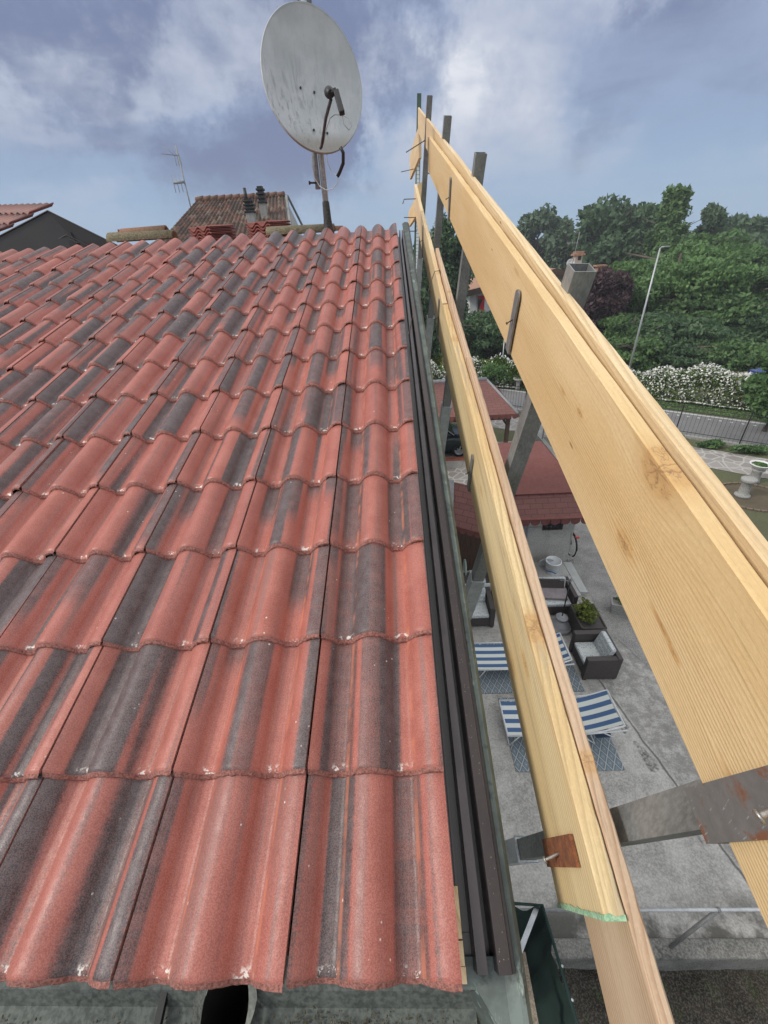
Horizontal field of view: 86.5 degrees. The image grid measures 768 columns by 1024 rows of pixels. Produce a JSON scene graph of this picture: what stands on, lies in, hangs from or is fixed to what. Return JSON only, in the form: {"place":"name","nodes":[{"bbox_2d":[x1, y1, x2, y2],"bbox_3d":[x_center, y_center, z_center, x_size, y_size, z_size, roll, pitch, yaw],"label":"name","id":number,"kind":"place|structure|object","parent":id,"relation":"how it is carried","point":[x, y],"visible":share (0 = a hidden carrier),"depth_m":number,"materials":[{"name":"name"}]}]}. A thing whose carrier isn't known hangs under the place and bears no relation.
{"place":"outdoors","nodes":[
{"label":"outdoors","id":0,"kind":"place"},
{"bbox_2d":[162,186,302,242],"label":"old roof house","id":1,"kind":"structure","parent":0,"point":[238,211],"depth_m":14.38,"materials":[{"name":"tile"}]},
{"bbox_2d":[161,145,190,205],"bbox_3d":[-8.528,-13.879,17.129,0.687,2.618,1.788,-24,38,-29],"label":"tv antenna","id":2,"kind":"object","parent":1,"relation":"on","point":[180,181],"visible":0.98,"depth_m":17.01,"materials":[{"name":"grey metal"}]},
{"bbox_2d":[0,0,767,248],"label":"sky","id":3,"kind":"structure","parent":0,"point":[570,104],"materials":[{"name":"blue"}]},
{"bbox_2d":[416,165,418,268],"bbox_3d":[0.488,-4.410,5.926,0.071,1.516,0.040,-2,32,2],"label":"perforated upright","id":4,"kind":"object","parent":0,"point":[417,237],"depth_m":6.08,"materials":[{"name":"white metal"}]},
{"bbox_2d":[408,202,415,226],"bbox_3d":[0.436,-4.412,6.017,0.035,0.251,1.806,-3,32,1],"label":"guard plank","id":5,"kind":"object","parent":4,"relation":"attached to","point":[411,212],"visible":0.57,"depth_m":6.13,"materials":[{"name":"brown wood"}]},
{"bbox_2d":[409,129,421,179],"bbox_3d":[0.445,-5.148,5.914,0.035,0.333,2.005,-3,32,2],"label":"guard plank","id":6,"kind":"object","parent":4,"relation":"attached to","point":[415,156],"visible":0.93,"depth_m":5.59,"materials":[{"name":"brown wood"}]},
{"bbox_2d":[414,93,420,265],"bbox_3d":[0.519,-5.040,6.362,0.147,2.153,0.050,-2,32,2],"label":"metal post","id":7,"kind":"object","parent":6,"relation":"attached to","point":[418,99],"visible":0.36,"depth_m":6.24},
{"bbox_2d":[463,572,489,586],"bbox_3d":[2.260,1.890,10.013,0.648,0.716,0.435,-2,32,2],"label":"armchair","id":8,"kind":"object","parent":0,"point":[487,584],"visible":0.31,"depth_m":9.79,"materials":[{"name":"plastic"}]},
{"bbox_2d":[445,441,511,484],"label":"patio","id":9,"kind":"structure","parent":0,"point":[458,475],"depth_m":16.02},
{"bbox_2d":[445,422,462,456],"bbox_3d":[1.872,-3.292,17.595,4.100,1.459,1.870,-2,32,2],"label":"parked car","id":10,"kind":"object","parent":9,"relation":"on","point":[453,444],"visible":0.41,"depth_m":17.07,"materials":[{"name":"black paint"}]},
{"bbox_2d":[445,456,465,467],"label":"block wall","id":11,"kind":"structure","parent":9,"relation":"on","point":[455,462],"depth_m":16.34,"materials":[{"name":"grey concrete"}]},
{"bbox_2d":[433,377,518,442],"bbox_3d":[1.969,-3.777,16.774,5.996,3.140,3.642,-2,32,2],"label":"garden gazebo","id":12,"kind":"object","parent":9,"relation":"on","point":[499,405],"visible":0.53,"depth_m":15.29,"materials":[{"name":"red"}]},
{"bbox_2d":[514,902,578,1023],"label":"shade net screen","id":13,"kind":"object","parent":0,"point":[551,1000],"visible":0.79,"depth_m":4.02,"materials":[{"name":"green fabric"}]},
{"bbox_2d":[432,285,767,540],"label":"lawn","id":14,"kind":"structure","parent":0,"point":[758,519],"depth_m":18.67,"materials":[{"name":"green plant"}]},
{"bbox_2d":[420,288,439,360],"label":"tree","id":15,"kind":"object","parent":14,"relation":"on","point":[435,341],"visible":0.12,"depth_m":26.83,"materials":[{"name":"green plant"}]},
{"bbox_2d":[433,352,441,365],"bbox_3d":[3.796,-10.727,29.108,0.860,1.322,0.780,-2,32,2],"label":"shrub","id":16,"kind":"object","parent":14,"relation":"on","point":[437,360],"visible":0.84,"depth_m":28.83,"materials":[{"name":"green plant"}]},
{"bbox_2d":[413,212,474,353],"bbox_3d":[4.598,-17.692,32.506,4.992,10.412,4.816,-2,32,2],"label":"tree","id":17,"kind":"object","parent":14,"relation":"on","point":[450,248],"visible":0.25,"depth_m":30.67,"materials":[{"name":"green plant"}]},
{"bbox_2d":[438,309,513,362],"bbox_3d":[7.899,-12.675,30.300,7.648,4.291,7.342,-2,32,2],"label":"tree","id":18,"kind":"object","parent":14,"relation":"on","point":[477,327],"visible":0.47,"depth_m":28.84,"materials":[{"name":"green plant"}]},
{"bbox_2d":[480,362,510,381],"bbox_3d":[6.865,-8.457,24.997,1.998,1.347,1.285,9,34,19],"label":"round shrub","id":19,"kind":"object","parent":14,"relation":"on","point":[497,371],"visible":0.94,"depth_m":24.75,"materials":[{"name":"green plant"}]},
{"bbox_2d":[516,203,561,266],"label":"tree","id":20,"kind":"object","parent":14,"relation":"on","point":[544,220],"visible":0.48,"depth_m":66.59,"materials":[{"name":"green plant"}]},
{"bbox_2d":[535,423,556,458],"bbox_3d":[6.807,-2.831,16.518,0.160,1.320,6.425,-2,32,2],"label":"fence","id":21,"kind":"object","parent":14,"relation":"on","point":[539,437],"visible":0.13,"depth_m":17.36,"materials":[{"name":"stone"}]},
{"bbox_2d":[466,251,636,336],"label":"white house","id":22,"kind":"structure","parent":14,"relation":"on","point":[474,290],"depth_m":36.29,"materials":[{"name":"paint"}]},
{"bbox_2d":[476,294,492,314],"bbox_3d":[9.236,-17.581,36.696,1.890,3.700,0.200,-2,32,2],"label":"flag","id":23,"kind":"object","parent":22,"relation":"attached to","point":[484,305],"visible":0.29,"depth_m":36.14,"materials":[{"name":"fabric"}]},
{"bbox_2d":[543,215,574,269],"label":"tree","id":24,"kind":"object","parent":14,"relation":"on","point":[556,244],"visible":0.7,"depth_m":64.89,"materials":[{"name":"green plant"}]},
{"bbox_2d":[430,353,753,409],"bbox_3d":[13.314,-7.123,21.967,24.627,2.074,3.712,13,36,25],"label":"flowering hedge","id":25,"kind":"object","parent":14,"relation":"on","point":[710,375],"visible":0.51,"depth_m":21.12,"materials":[{"name":"white plant"}]},
{"bbox_2d":[583,266,635,332],"bbox_3d":[16.597,-16.041,32.542,5.238,6.226,5.402,17,37,29],"label":"tree","id":26,"kind":"object","parent":14,"relation":"on","point":[609,295],"visible":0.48,"depth_m":30.58,"materials":[{"name":"purple plant"}]},
{"bbox_2d":[566,193,660,268],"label":"tree","id":27,"kind":"object","parent":14,"relation":"on","point":[606,233],"visible":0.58,"depth_m":53.47,"materials":[{"name":"green plant"}]},
{"bbox_2d":[508,383,759,419],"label":"verge grass","id":28,"kind":"structure","parent":14,"relation":"on","point":[709,412],"depth_m":20.21,"materials":[{"name":"green plant"}]},
{"bbox_2d":[516,408,751,445],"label":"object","id":29,"kind":"structure","parent":14,"relation":"on","point":[699,438],"depth_m":17.33,"materials":[{"name":"stone"}]},
{"bbox_2d":[491,381,767,444],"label":"iron fence","id":30,"kind":"object","parent":29,"relation":"on","point":[751,415],"visible":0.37,"depth_m":16.91,"materials":[{"name":"black metal"}]},
{"bbox_2d":[606,336,672,371],"bbox_3d":[16.804,-10.651,28.166,4.475,2.649,4.876,-15,34,-18],"label":"tree","id":31,"kind":"object","parent":14,"relation":"on","point":[647,346],"visible":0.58,"depth_m":26.66,"materials":[{"name":"green plant"}]},
{"bbox_2d":[597,311,681,346],"bbox_3d":[18.872,-13.234,30.783,5.589,3.397,5.357,-15,34,-18],"label":"tree","id":32,"kind":"object","parent":14,"relation":"on","point":[608,324],"visible":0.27,"depth_m":29.71,"materials":[{"name":"green plant"}]},
{"bbox_2d":[619,207,672,261],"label":"tree","id":33,"kind":"object","parent":14,"relation":"on","point":[637,249],"visible":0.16,"depth_m":51.47,"materials":[{"name":"green plant"}]},
{"bbox_2d":[629,246,669,367],"bbox_3d":[15.628,-11.665,24.274,0.545,7.000,0.144,19,38,31],"label":"street lamp","id":34,"kind":"object","parent":14,"relation":"on","point":[635,344],"visible":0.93,"depth_m":24.21,"materials":[{"name":"metal"}]},
{"bbox_2d":[636,183,698,259],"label":"tree","id":35,"kind":"object","parent":14,"relation":"on","point":[674,206],"visible":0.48,"depth_m":42.31,"materials":[{"name":"green plant"}]},
{"bbox_2d":[602,310,735,350],"bbox_3d":[21.028,-13.025,30.331,8.430,3.303,8.353,-2,32,2],"label":"tree","id":36,"kind":"object","parent":14,"relation":"on","point":[709,328],"visible":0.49,"depth_m":28.18,"materials":[{"name":"green plant"}]},
{"bbox_2d":[625,334,729,369],"bbox_3d":[19.871,-10.614,27.820,5.826,2.627,5.486,-2,32,2],"label":"tree","id":37,"kind":"object","parent":14,"relation":"on","point":[692,345],"visible":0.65,"depth_m":26.44,"materials":[{"name":"green plant"}]},
{"bbox_2d":[609,239,766,314],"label":"tree","id":38,"kind":"object","parent":14,"relation":"on","point":[700,266],"visible":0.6,"depth_m":31.52,"materials":[{"name":"green plant"}]},
{"bbox_2d":[637,227,750,266],"bbox_3d":[31.044,-23.479,41.085,11.464,8.358,11.335,-2,32,2],"label":"tree","id":39,"kind":"object","parent":14,"relation":"on","point":[722,238],"visible":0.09,"depth_m":38.73,"materials":[{"name":"green plant"}]},
{"bbox_2d":[647,290,767,329],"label":"tree","id":40,"kind":"object","parent":14,"relation":"on","point":[745,304],"visible":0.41,"depth_m":29.85,"materials":[{"name":"green plant"}]},
{"bbox_2d":[687,202,734,244],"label":"tree","id":41,"kind":"object","parent":14,"relation":"on","point":[714,217],"visible":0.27,"depth_m":43.87,"materials":[{"name":"green plant"}]},
{"bbox_2d":[695,438,726,448],"bbox_3d":[13.339,-2.782,16.689,1.104,0.378,0.655,10,35,21],"label":"weed clump","id":42,"kind":"object","parent":14,"relation":"on","point":[713,443],"visible":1,"depth_m":16.61,"materials":[{"name":"green plant"}]},
{"bbox_2d":[674,312,767,342],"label":"tree","id":43,"kind":"object","parent":14,"relation":"on","point":[743,338],"visible":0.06,"depth_m":28.41,"materials":[{"name":"green plant"}]},
{"bbox_2d":[678,335,767,371],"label":"tree","id":44,"kind":"object","parent":14,"relation":"on","point":[749,354],"visible":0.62,"depth_m":25.86,"materials":[{"name":"green plant"}]},
{"bbox_2d":[726,211,754,227],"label":"tree","id":45,"kind":"object","parent":14,"relation":"on","point":[736,217],"visible":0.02,"depth_m":70.56,"materials":[{"name":"green plant"}]},
{"bbox_2d":[722,241,767,302],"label":"tree","id":46,"kind":"object","parent":14,"relation":"on","point":[761,285],"visible":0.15,"depth_m":34.08,"materials":[{"name":"green plant"}]},
{"bbox_2d":[724,485,767,510],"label":"bed soil","id":47,"kind":"structure","parent":14,"relation":"on","point":[758,499],"depth_m":13.40,"materials":[{"name":"soil"}]},
{"bbox_2d":[722,482,767,511],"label":"brick ring","id":48,"kind":"object","parent":47,"relation":"on","point":[754,509],"visible":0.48,"depth_m":13.85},
{"bbox_2d":[734,475,758,498],"bbox_3d":[11.876,-0.821,13.389,0.450,0.650,0.450,-2,32,2],"label":"stone pedestal","id":49,"kind":"object","parent":47,"relation":"on","point":[746,485],"visible":1,"depth_m":13.31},
{"bbox_2d":[727,214,767,250],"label":"tree","id":50,"kind":"object","parent":14,"relation":"on","point":[756,227],"visible":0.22,"depth_m":59.35,"materials":[{"name":"green plant"}]},
{"bbox_2d":[727,444,767,453],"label":"weed clump","id":51,"kind":"object","parent":14,"relation":"on","point":[760,448],"visible":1,"depth_m":15.97,"materials":[{"name":"green plant"}]},
{"bbox_2d":[729,310,767,342],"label":"tree","id":52,"kind":"object","parent":14,"relation":"on","point":[758,326],"visible":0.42,"depth_m":28.54,"materials":[{"name":"green plant"}]},
{"bbox_2d":[739,359,767,431],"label":"tree","id":53,"kind":"object","parent":14,"relation":"on","point":[754,387],"visible":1,"depth_m":16.92,"materials":[{"name":"green plant"}]},
{"bbox_2d":[749,460,767,483],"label":"planter bowl","id":54,"kind":"object","parent":14,"relation":"on","point":[759,467],"visible":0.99,"depth_m":13.98,"materials":[{"name":"stone"}]},
{"bbox_2d":[568,520,651,669],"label":"rough path","id":55,"kind":"structure","parent":0,"point":[590,568],"depth_m":10.37,"materials":[{"name":"concrete"}]},
{"bbox_2d":[611,595,627,616],"bbox_3d":[5.554,2.139,9.462,0.540,0.515,0.320,9,34,19],"label":"concrete trough","id":56,"kind":"object","parent":55,"relation":"on","point":[617,608],"visible":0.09,"depth_m":9.46,"materials":[{"name":"concrete"}]},
{"bbox_2d":[467,571,767,937],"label":"yard paving","id":57,"kind":"structure","parent":0,"point":[696,871],"depth_m":6.15,"materials":[{"name":"concrete"}]},
{"bbox_2d":[0,222,532,1023],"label":"tiled house","id":58,"kind":"structure","parent":57,"relation":"on","point":[244,738],"depth_m":1.13,"materials":[{"name":"tile"}]},
{"bbox_2d":[0,202,116,252],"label":"house roof","id":59,"kind":"structure","parent":58,"relation":"on","point":[49,229],"depth_m":5.55,"materials":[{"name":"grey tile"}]},
{"bbox_2d":[106,230,178,241],"bbox_3d":[-2.262,-2.588,3.815,0.605,0.076,0.195,-2,32,2],"label":"ridge tile","id":60,"kind":"object","parent":58,"relation":"on","point":[139,236],"visible":1,"depth_m":3.76,"materials":[{"name":"ceramic"}]},
{"bbox_2d":[119,225,168,232],"bbox_3d":[-2.257,-2.646,3.857,0.404,0.092,0.210,-6,32,-4],"label":"ridge tile","id":61,"kind":"object","parent":60,"relation":"on","point":[149,228],"visible":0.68,"depth_m":3.79,"materials":[{"name":"ceramic"}]},
{"bbox_2d":[188,224,235,241],"bbox_3d":[-2.035,-3.288,4.886,0.337,0.255,0.423,11,35,22],"label":"tile stack","id":62,"kind":"object","parent":58,"relation":"on","point":[215,232],"visible":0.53,"depth_m":4.75,"materials":[{"name":"ceramic"}]},
{"bbox_2d":[0,932,476,1023],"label":"eave gutter","id":63,"kind":"object","parent":58,"relation":"attached to","point":[75,1002],"visible":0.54,"depth_m":0.76,"materials":[{"name":"metal"}]},
{"bbox_2d":[1,1005,480,1023],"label":"gutter debris","id":64,"kind":"object","parent":63,"relation":"in","point":[313,1007],"visible":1,"depth_m":0.75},
{"bbox_2d":[245,220,290,238],"bbox_3d":[-1.328,-3.250,4.786,0.340,0.286,0.424,10,35,20],"label":"tile stack","id":65,"kind":"object","parent":58,"relation":"on","point":[254,228],"visible":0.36,"depth_m":4.62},
{"bbox_2d":[266,223,334,234],"bbox_3d":[-0.767,-2.612,3.765,0.620,0.068,0.170,-2,32,2],"label":"ridge tile","id":66,"kind":"object","parent":58,"relation":"on","point":[299,229],"visible":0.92,"depth_m":3.71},
{"bbox_2d":[297,0,333,232],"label":"antenna mast","id":67,"kind":"object","parent":58,"relation":"on","point":[325,204],"visible":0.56,"depth_m":3.42,"materials":[{"name":"grey metal"}]},
{"bbox_2d":[260,1,361,154],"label":"satellite dish","id":68,"kind":"object","parent":67,"relation":"attached to","point":[311,78],"visible":1,"depth_m":3.02,"materials":[{"name":"paint"}]},
{"bbox_2d":[311,154,337,190],"bbox_3d":[-0.480,-2.739,3.295,0.225,0.224,0.061,9,34,19],"label":"coax cable","id":69,"kind":"object","parent":68,"relation":"attached to","point":[331,171],"visible":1,"depth_m":3.31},
{"bbox_2d":[336,146,344,177],"bbox_3d":[-0.340,-2.745,3.204,0.051,0.178,0.128,-20,35,-24],"label":"cable sheath","id":70,"kind":"object","parent":69,"relation":"hanging from","point":[342,163],"visible":1,"depth_m":3.19,"materials":[{"name":"black plastic"}]},
{"bbox_2d":[416,95,432,294],"bbox_3d":[0.342,-3.280,4.670,0.281,2.007,0.684,-9,32,-8],"label":"guard post","id":71,"kind":"object","parent":58,"relation":"attached to","point":[424,182],"visible":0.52,"depth_m":4.38,"materials":[{"name":"metal"}]},
{"bbox_2d":[426,115,451,358],"bbox_3d":[0.351,-2.070,3.624,0.281,2.007,0.684,-9,32,-8],"label":"guard post","id":72,"kind":"object","parent":58,"relation":"attached to","point":[447,121],"visible":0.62,"depth_m":3.34,"materials":[{"name":"metal"}]},
{"bbox_2d":[414,184,447,341],"bbox_3d":[0.363,-2.362,3.560,0.038,0.268,3.214,-2,49,2],"label":"guard plank","id":73,"kind":"object","parent":72,"relation":"attached to","point":[436,285],"visible":0.92,"depth_m":3.09,"materials":[{"name":"brown wood"}]},
{"bbox_2d":[428,136,767,926],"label":"guard plank","id":74,"kind":"object","parent":72,"relation":"attached to","point":[688,584],"visible":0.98,"depth_m":0.60,"materials":[{"name":"brown wood"}]},
{"bbox_2d":[505,289,519,353],"bbox_3d":[0.401,-0.565,1.218,0.081,0.180,0.086,-2,32,2],"label":"rail hook","id":75,"kind":"object","parent":74,"relation":"attached to","point":[512,321],"visible":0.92,"depth_m":1.21,"materials":[{"name":"metal"}]},
{"bbox_2d":[684,765,767,843],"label":"rail hook","id":76,"kind":"object","parent":74,"relation":"attached to","point":[731,808],"visible":0.96,"depth_m":0.45,"materials":[{"name":"metal"}]},
{"bbox_2d":[439,152,486,452],"bbox_3d":[0.359,-0.988,2.689,0.281,2.007,0.684,-9,32,-8],"label":"guard post","id":77,"kind":"object","parent":58,"relation":"attached to","point":[479,165],"visible":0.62,"depth_m":2.35,"materials":[{"name":"metal"}]},
{"bbox_2d":[435,248,470,363],"bbox_3d":[0.399,-1.253,2.534,0.028,0.262,1.635,-2,49,2],"label":"guard plank","id":78,"kind":"object","parent":77,"relation":"attached to","point":[456,320],"visible":0.5,"depth_m":2.30,"materials":[{"name":"brown wood"}]},
{"bbox_2d":[465,263,596,619],"bbox_3d":[0.367,0.112,1.738,0.281,1.999,0.713,-9,32,-8],"label":"guard post","id":79,"kind":"object","parent":58,"relation":"attached to","point":[577,281],"visible":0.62,"depth_m":1.32,"materials":[{"name":"metal"}]},
{"bbox_2d":[418,107,767,587],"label":"guard plank","id":80,"kind":"object","parent":79,"relation":"attached to","point":[744,533],"visible":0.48,"depth_m":0.68,"materials":[{"name":"brown wood"}]},
{"bbox_2d":[505,779,701,865],"bbox_3d":[0.373,0.886,1.068,0.281,2.021,0.636,-10,33,-9],"label":"guard post","id":81,"kind":"object","parent":58,"relation":"attached to","point":[668,814],"visible":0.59,"depth_m":0.69,"materials":[{"name":"metal"}]},
{"bbox_2d":[542,834,579,867],"bbox_3d":[0.372,0.686,0.846,0.081,0.222,0.125,26,43,38],"label":"rail hook","id":82,"kind":"object","parent":81,"relation":"attached to","point":[560,851],"visible":1,"depth_m":0.81,"materials":[{"name":"metal"}]},
{"bbox_2d":[440,304,626,921],"bbox_3d":[0.373,-0.202,1.627,0.037,0.364,2.570,-2,49,2],"label":"guard plank","id":83,"kind":"object","parent":82,"relation":"attached to","point":[588,887],"visible":0.99,"depth_m":0.98,"materials":[{"name":"brown wood"}]},
{"bbox_2d":[465,454,473,491],"bbox_3d":[0.371,-0.169,1.696,0.102,0.188,0.066,-27,39,-32],"label":"rail hook","id":84,"kind":"object","parent":83,"relation":"attached to","point":[470,472],"visible":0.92,"depth_m":1.67,"materials":[{"name":"metal"}]},
{"bbox_2d":[466,357,674,1023],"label":"guard plank","id":85,"kind":"object","parent":81,"relation":"attached to","point":[632,987],"visible":0.45,"depth_m":0.73,"materials":[{"name":"beige wood"}]},
{"bbox_2d":[449,479,493,600],"bbox_3d":[2.188,0.795,9.799,1.600,2.860,1.612,-2,32,2],"label":"shingle porch","id":86,"kind":"object","parent":57,"relation":"on","point":[468,535],"visible":0.34,"depth_m":9.45,"materials":[{"name":"red"}]},
{"bbox_2d":[471,587,495,627],"bbox_3d":[2.124,2.194,9.530,0.782,0.729,0.700,-2,32,2],"label":"rattan armchair","id":87,"kind":"object","parent":57,"relation":"on","point":[484,612],"visible":0.53,"depth_m":9.35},
{"bbox_2d":[474,641,583,693],"bbox_3d":[2.907,3.206,8.502,2.020,0.010,1.220,-2,32,2],"label":"outdoor rug","id":88,"kind":"object","parent":57,"relation":"on","point":[496,681],"visible":0.21,"depth_m":8.21,"materials":[{"name":"fabric"}]},
{"bbox_2d":[474,633,573,677],"bbox_3d":[2.765,2.959,8.372,1.916,0.586,0.714,-2,32,2],"label":"folding sunbed","id":89,"kind":"object","parent":88,"relation":"on","point":[490,657],"visible":0.27,"depth_m":8.35,"materials":[{"name":"fabric"}]},
{"bbox_2d":[487,562,580,597],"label":"store pavement","id":90,"kind":"structure","parent":57,"relation":"on","point":[541,571],"depth_m":10.76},
{"bbox_2d":[538,556,561,574],"bbox_3d":[4.398,1.395,10.781,0.398,0.392,0.538,-20,35,-24],"label":"paint bucket","id":91,"kind":"object","parent":90,"relation":"on","point":[552,564],"visible":1,"depth_m":10.72,"materials":[{"name":"white plastic"}]},
{"bbox_2d":[498,441,585,563],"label":"garden store","id":92,"kind":"structure","parent":57,"relation":"on","point":[550,514],"depth_m":10.30,"materials":[{"name":"red"}]},
{"bbox_2d":[542,521,562,529],"bbox_3d":[4.347,0.318,10.465,0.500,0.340,0.080,-2,32,2],"label":"window","id":93,"kind":"structure","parent":92,"relation":"in","point":[559,526],"depth_m":10.48,"materials":[{"name":"black glass"}]},
{"bbox_2d":[538,576,578,614],"bbox_3d":[3.709,1.985,9.697,1.452,0.729,0.680,-2,32,2],"label":"rattan sofa","id":94,"kind":"object","parent":57,"relation":"on","point":[555,606],"visible":0.12,"depth_m":9.48,"materials":[{"name":"wicker"}]},
{"bbox_2d":[539,578,564,587],"bbox_3d":[3.742,1.731,9.655,0.980,0.337,0.128,1,32,7],"label":"sofa back","id":95,"kind":"object","parent":94,"relation":"on","point":[550,583],"visible":0.27,"depth_m":9.59,"materials":[{"name":"fabric"}]},
{"bbox_2d":[542,588,567,600],"bbox_3d":[3.808,1.913,9.603,0.950,0.172,0.304,1,32,8],"label":"seat cushion","id":96,"kind":"object","parent":94,"relation":"on","point":[554,593],"visible":0.49,"depth_m":9.52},
{"bbox_2d":[498,697,624,771],"bbox_3d":[3.096,3.932,7.326,1.770,0.010,1.340,-2,32,2],"label":"outdoor rug","id":97,"kind":"object","parent":57,"relation":"on","point":[605,754],"visible":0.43,"depth_m":6.97,"materials":[{"name":"fabric"}]},
{"bbox_2d":[498,689,627,745],"bbox_3d":[3.100,3.648,7.242,1.976,0.586,0.714,-2,32,2],"label":"folding sunbed","id":98,"kind":"object","parent":97,"relation":"on","point":[599,715],"visible":0.52,"depth_m":7.16,"materials":[{"name":"fabric"}]},
{"bbox_2d":[551,578,573,635],"bbox_3d":[3.967,2.020,8.936,0.500,1.450,0.500,-2,32,2],"label":"parasol stand","id":99,"kind":"object","parent":57,"relation":"on","point":[561,624],"visible":0.94,"depth_m":9.10,"materials":[{"name":"black plastic"}]},
{"bbox_2d":[563,561,587,593],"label":"store kerb","id":100,"kind":"structure","parent":57,"relation":"on","point":[575,577],"depth_m":10.57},
{"bbox_2d":[567,597,606,633],"bbox_3d":[4.420,2.346,8.940,0.625,0.846,0.734,-2,32,2],"label":"rattan planter","id":101,"kind":"object","parent":57,"relation":"on","point":[585,615],"visible":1,"depth_m":8.79,"materials":[{"name":"black wicker"}]},
{"bbox_2d":[569,629,623,679],"bbox_3d":[4.275,2.846,8.270,0.660,0.729,0.762,-2,32,2],"label":"rattan armchair","id":102,"kind":"object","parent":57,"relation":"on","point":[596,654],"visible":1,"depth_m":8.11,"materials":[{"name":"wicker"}]},
{"bbox_2d":[477,968,767,1023],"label":"soil ground","id":103,"kind":"structure","parent":0,"point":[729,996],"depth_m":5.00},
{"bbox_2d":[491,417,767,478],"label":"stone path","id":104,"kind":"structure","parent":0,"point":[728,461],"depth_m":15.80,"materials":[{"name":"stone"}]},
{"bbox_2d":[499,388,767,446],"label":"road","id":105,"kind":"structure","parent":0,"point":[754,437],"depth_m":18.56,"materials":[{"name":"asphalt"}]},
{"bbox_2d":[502,389,764,423],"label":"road edge line","id":106,"kind":"object","parent":105,"relation":"on","point":[680,412],"depth_m":19.61,"materials":[{"name":"white paint"}]},
{"label":"ground","id":107,"kind":"structure","parent":0,"visible":0},
{"bbox_2d":[551,938,767,970],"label":"retaining wall","id":108,"kind":"structure","parent":107,"relation":"on","point":[712,953],"depth_m":4.99,"materials":[{"name":"concrete"}]},
{"bbox_2d":[519,907,759,948],"bbox_3d":[4.214,4.889,4.791,5.500,0.875,0.178,-2,32,2],"label":"pipe railing","id":109,"kind":"object","parent":108,"relation":"on","point":[714,911],"visible":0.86,"depth_m":4.66,"materials":[{"name":"metal"}]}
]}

